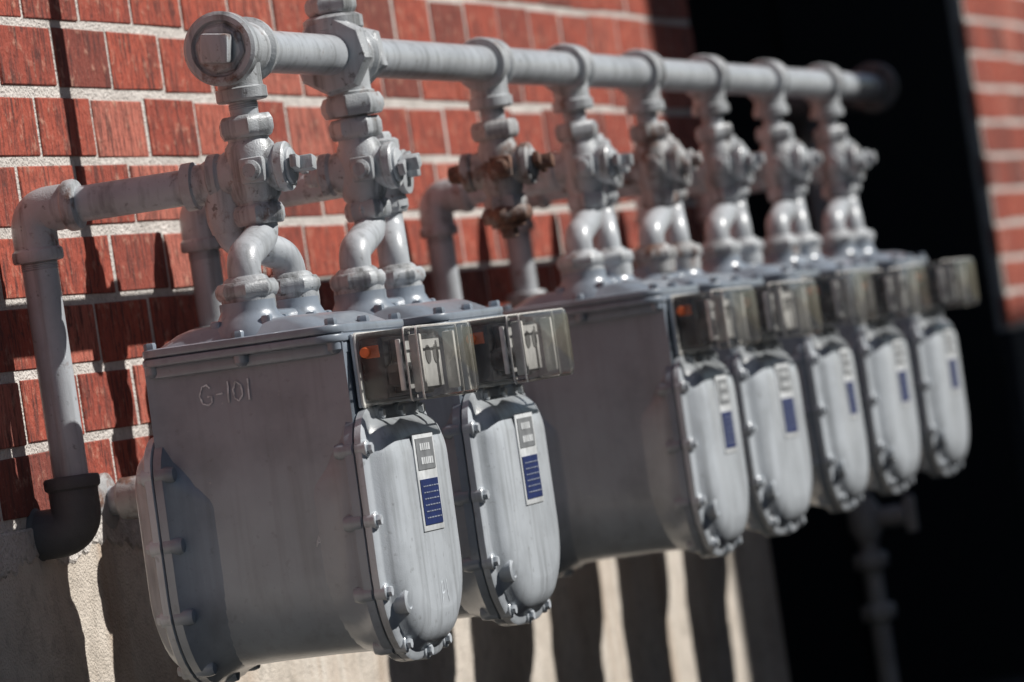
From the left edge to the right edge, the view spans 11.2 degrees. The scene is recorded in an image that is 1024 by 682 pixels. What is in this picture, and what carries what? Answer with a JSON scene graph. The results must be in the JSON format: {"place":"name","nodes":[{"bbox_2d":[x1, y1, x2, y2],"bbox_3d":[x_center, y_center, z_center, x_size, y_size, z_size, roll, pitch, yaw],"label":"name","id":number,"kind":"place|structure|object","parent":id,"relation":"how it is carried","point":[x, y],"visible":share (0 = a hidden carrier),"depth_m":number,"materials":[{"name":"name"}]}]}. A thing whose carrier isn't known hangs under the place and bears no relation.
{"place":"outdoors","nodes":[
{"label":"outdoors","id":0,"kind":"place"},
{"bbox_2d":[0,0,701,533],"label":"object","id":1,"kind":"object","parent":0,"point":[108,230],"depth_m":6.65,"materials":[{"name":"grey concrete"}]},
{"bbox_2d":[974,675,1023,681],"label":"ground","id":2,"kind":"structure","parent":0,"point":[1020,678],"depth_m":12.70,"materials":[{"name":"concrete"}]},
{"bbox_2d":[0,529,789,681],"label":"foundation","id":3,"kind":"object","parent":2,"relation":"on","point":[678,616],"visible":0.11,"depth_m":8.13,"materials":[{"name":"concrete"}]},
{"bbox_2d":[0,515,142,580],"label":"mortar smear","id":4,"kind":"object","parent":3,"relation":"on","point":[18,547],"visible":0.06,"depth_m":6.07},
{"bbox_2d":[98,473,138,528],"bbox_3d":[-0.415,0.173,6.318,0.206,0.089,0.070,-9,0,15],"label":"gas pipe stub","id":5,"kind":"object","parent":3,"relation":"on","point":[117,499],"visible":0.14,"depth_m":6.31,"materials":[{"name":"paint"}]},
{"bbox_2d":[686,0,876,681],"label":"doorway side","id":6,"kind":"structure","parent":2,"relation":"on","point":[821,602],"depth_m":12.91,"materials":[{"name":"metal"}]},
{"bbox_2d":[798,137,918,681],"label":"gas service riser","id":7,"kind":"object","parent":2,"relation":"on","point":[869,518],"visible":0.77,"depth_m":10.06,"materials":[{"name":"paint"}]},
{"bbox_2d":[775,0,1023,681],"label":"doorway jamb","id":8,"kind":"object","parent":2,"relation":"on","point":[953,573],"visible":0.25,"depth_m":12.78,"materials":[{"name":"metal"}]},
{"bbox_3d":[2.122,0.373,16.657,0.404,1.034,7.960,-9,0,15],"label":"foundation","id":9,"kind":"object","parent":2,"relation":"on","visible":0},
{"bbox_2d":[948,0,1023,331],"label":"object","id":10,"kind":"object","parent":9,"relation":"on","point":[985,199],"visible":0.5,"depth_m":12.77,"materials":[{"name":"red brick"}]},
{"bbox_2d":[0,0,1023,520],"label":"bricks","id":11,"kind":"object","parent":10,"relation":"attached to","point":[68,128],"visible":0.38,"depth_m":6.88,"materials":[{"name":"reddish stained brick"}]},
{"bbox_2d":[183,0,898,139],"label":"gas pipe manifold","id":12,"kind":"object","parent":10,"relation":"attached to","point":[339,55],"visible":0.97,"depth_m":7.08,"materials":[{"name":"paint"}]},
{"bbox_2d":[11,159,320,560],"bbox_3d":[-0.420,0.020,6.076,0.386,0.437,0.242,-9,0,15],"label":"meter connection pipe","id":13,"kind":"object","parent":12,"relation":"attached to","point":[67,524],"visible":1,"depth_m":6.07,"materials":[{"name":"metal"}]},
{"bbox_2d":[135,295,478,681],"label":"gas meter","id":14,"kind":"object","parent":13,"relation":"attached to","point":[294,493],"visible":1,"depth_m":5.91,"materials":[{"name":"paint"}]},
{"bbox_2d":[362,322,478,406],"bbox_3d":[-0.107,0.025,5.984,0.079,0.082,0.220,-8,-1,15],"label":"index window","id":15,"kind":"structure","parent":14,"relation":"in","point":[474,380],"depth_m":6.07,"materials":[{"name":"clear plastic"}]},
{"bbox_2d":[203,112,316,226],"bbox_3d":[-0.299,-0.197,6.032,0.148,0.127,0.080,-9,0,15],"label":"gas shutoff valve","id":16,"kind":"object","parent":12,"relation":"attached to","point":[254,171],"visible":1,"depth_m":6.01,"materials":[{"name":"paint"}]},
{"bbox_2d":[179,131,425,329],"bbox_3d":[-0.251,-0.097,6.588,0.472,0.301,0.236,-9,0,52],"label":"meter connection pipe","id":17,"kind":"object","parent":12,"relation":"attached to","point":[361,242],"visible":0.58,"depth_m":6.55,"materials":[{"name":"metal"}]},
{"bbox_2d":[332,285,573,625],"bbox_3d":[-0.110,0.147,6.456,0.363,0.431,0.298,-8,0,15],"label":"gas meter","id":18,"kind":"object","parent":17,"relation":"attached to","point":[492,428],"visible":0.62,"depth_m":6.34,"materials":[{"name":"paint"}]},
{"bbox_2d":[473,309,573,387],"bbox_3d":[0.008,0.009,6.419,0.079,0.082,0.220,-8,0,15],"label":"index window","id":19,"kind":"structure","parent":18,"relation":"in","point":[568,360],"depth_m":6.50,"materials":[{"name":"clear plastic"}]},
{"bbox_2d":[304,115,421,222],"bbox_3d":[-0.186,-0.212,6.459,0.148,0.127,0.079,-9,0,15],"label":"gas shutoff valve","id":20,"kind":"object","parent":12,"relation":"attached to","point":[364,167],"visible":0.97,"depth_m":6.44,"materials":[{"name":"paint"}]},
{"bbox_2d":[447,118,554,238],"bbox_3d":[-0.014,-0.219,7.099,0.148,0.161,0.083,-9,0,15],"label":"gas shutoff valve","id":21,"kind":"object","parent":12,"relation":"attached to","point":[500,167],"visible":1,"depth_m":7.08,"materials":[{"name":"paint"}]},
{"bbox_2d":[419,134,633,300],"bbox_3d":[0.035,-0.133,7.666,0.472,0.309,0.236,-9,0,52],"label":"meter connection pipe","id":22,"kind":"object","parent":12,"relation":"attached to","point":[441,201],"visible":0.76,"depth_m":7.67,"materials":[{"name":"metal"}]},
{"bbox_2d":[502,268,760,577],"bbox_3d":[0.175,0.108,7.532,0.363,0.431,0.298,-8,0,14],"label":"gas meter","id":23,"kind":"object","parent":22,"relation":"attached to","point":[638,409],"visible":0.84,"depth_m":7.42,"materials":[{"name":"paint"}]},
{"bbox_2d":[680,287,760,351],"bbox_3d":[0.294,-0.030,7.499,0.079,0.082,0.220,-8,0,14],"label":"index window","id":24,"kind":"structure","parent":23,"relation":"in","point":[753,331],"depth_m":7.56,"materials":[{"name":"clear plastic"}]},
{"bbox_2d":[537,120,633,211],"bbox_3d":[0.100,-0.252,7.536,0.148,0.127,0.080,-9,0,15],"label":"gas shutoff valve","id":25,"kind":"object","parent":12,"relation":"attached to","point":[584,169],"visible":0.91,"depth_m":7.52,"materials":[{"name":"paint"}]},
{"bbox_2d":[498,134,702,308],"bbox_3d":[0.150,-0.153,8.099,0.473,0.299,0.236,-9,0,52],"label":"meter connection pipe","id":26,"kind":"object","parent":12,"relation":"attached to","point":[666,244],"visible":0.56,"depth_m":8.05,"materials":[{"name":"metal"}]},
{"bbox_2d":[618,264,822,557],"bbox_3d":[0.286,0.095,7.964,0.363,0.431,0.298,-9,-1,17],"label":"gas meter","id":27,"kind":"object","parent":26,"relation":"attached to","point":[764,375],"visible":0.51,"depth_m":7.85,"materials":[{"name":"paint"}]},
{"bbox_2d":[751,280,822,341],"bbox_3d":[0.403,-0.045,7.925,0.079,0.082,0.220,-9,-1,17],"label":"index window","id":28,"kind":"structure","parent":27,"relation":"in","point":[816,313],"depth_m":7.99,"materials":[{"name":"clear plastic"}]},
{"bbox_2d":[619,121,702,207],"bbox_3d":[0.215,-0.268,7.970,0.148,0.127,0.080,-9,0,15],"label":"gas shutoff valve","id":29,"kind":"object","parent":12,"relation":"attached to","point":[659,167],"visible":0.77,"depth_m":7.95,"materials":[{"name":"paint"}]},
{"bbox_2d":[569,135,764,263],"bbox_3d":[0.266,-0.171,8.538,0.473,0.297,0.236,-9,0,52],"label":"meter connection pipe","id":30,"kind":"object","parent":12,"relation":"attached to","point":[728,230],"visible":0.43,"depth_m":8.46,"materials":[{"name":"metal"}]},
{"bbox_2d":[701,254,876,512],"bbox_3d":[0.407,0.074,8.405,0.363,0.431,0.298,-9,-1,13],"label":"gas meter","id":31,"kind":"object","parent":30,"relation":"attached to","point":[823,361],"visible":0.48,"depth_m":8.28,"materials":[{"name":"paint"}]},
{"bbox_2d":[807,270,876,328],"bbox_3d":[0.524,-0.067,8.376,0.079,0.082,0.220,-9,-1,13],"label":"index window","id":32,"kind":"structure","parent":31,"relation":"in","point":[869,304],"depth_m":8.42,"materials":[{"name":"clear plastic"}]},
{"bbox_2d":[690,122,765,204],"bbox_3d":[0.331,-0.284,8.409,0.148,0.127,0.079,-9,0,15],"label":"gas shutoff valve","id":33,"kind":"object","parent":12,"relation":"attached to","point":[724,167],"visible":0.82,"depth_m":8.39,"materials":[{"name":"paint"}]},
{"bbox_2d":[635,136,821,255],"bbox_3d":[0.385,-0.185,8.988,0.472,0.301,0.236,-9,0,52],"label":"meter connection pipe","id":34,"kind":"object","parent":12,"relation":"attached to","point":[787,226],"visible":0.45,"depth_m":8.91,"materials":[{"name":"metal"}]},
{"bbox_2d":[762,248,930,494],"bbox_3d":[0.525,0.057,8.857,0.363,0.431,0.298,-8,1,15],"label":"gas meter","id":35,"kind":"object","parent":34,"relation":"attached to","point":[878,348],"visible":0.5,"depth_m":8.74,"materials":[{"name":"paint"}]},
{"bbox_2d":[864,264,930,321],"bbox_3d":[0.643,-0.081,8.820,0.079,0.082,0.220,-8,1,15],"label":"index window","id":36,"kind":"structure","parent":35,"relation":"in","point":[923,299],"depth_m":8.87,"materials":[{"name":"clear plastic"}]},
{"bbox_2d":[696,136,874,246],"bbox_3d":[0.507,-0.207,9.446,0.473,0.292,0.236,-9,0,52],"label":"meter connection pipe","id":37,"kind":"object","parent":12,"relation":"attached to","point":[842,221],"visible":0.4,"depth_m":9.37,"materials":[{"name":"metal"}]},
{"bbox_2d":[820,242,978,476],"bbox_3d":[0.648,0.039,9.312,0.363,0.431,0.298,-8,-1,15],"label":"gas meter","id":38,"kind":"object","parent":37,"relation":"attached to","point":[930,338],"visible":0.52,"depth_m":9.19,"materials":[{"name":"paint"}]},
{"bbox_2d":[923,258,978,309],"bbox_3d":[0.767,-0.100,9.278,0.079,0.082,0.220,-8,-1,15],"label":"index window","id":39,"kind":"structure","parent":38,"relation":"in","point":[972,294],"depth_m":9.32,"materials":[{"name":"clear plastic"}]},
{"bbox_2d":[750,124,822,201],"bbox_3d":[0.451,-0.301,8.859,0.148,0.127,0.080,-9,0,15],"label":"gas shutoff valve","id":40,"kind":"object","parent":12,"relation":"attached to","point":[785,165],"visible":0.8,"depth_m":8.84,"materials":[{"name":"paint"}]},
{"bbox_2d":[808,125,875,199],"bbox_3d":[0.573,-0.318,9.317,0.148,0.127,0.079,-9,0,15],"label":"gas shutoff valve","id":41,"kind":"object","parent":12,"relation":"attached to","point":[838,167],"visible":0.76,"depth_m":9.30,"materials":[{"name":"paint"}]}
]}

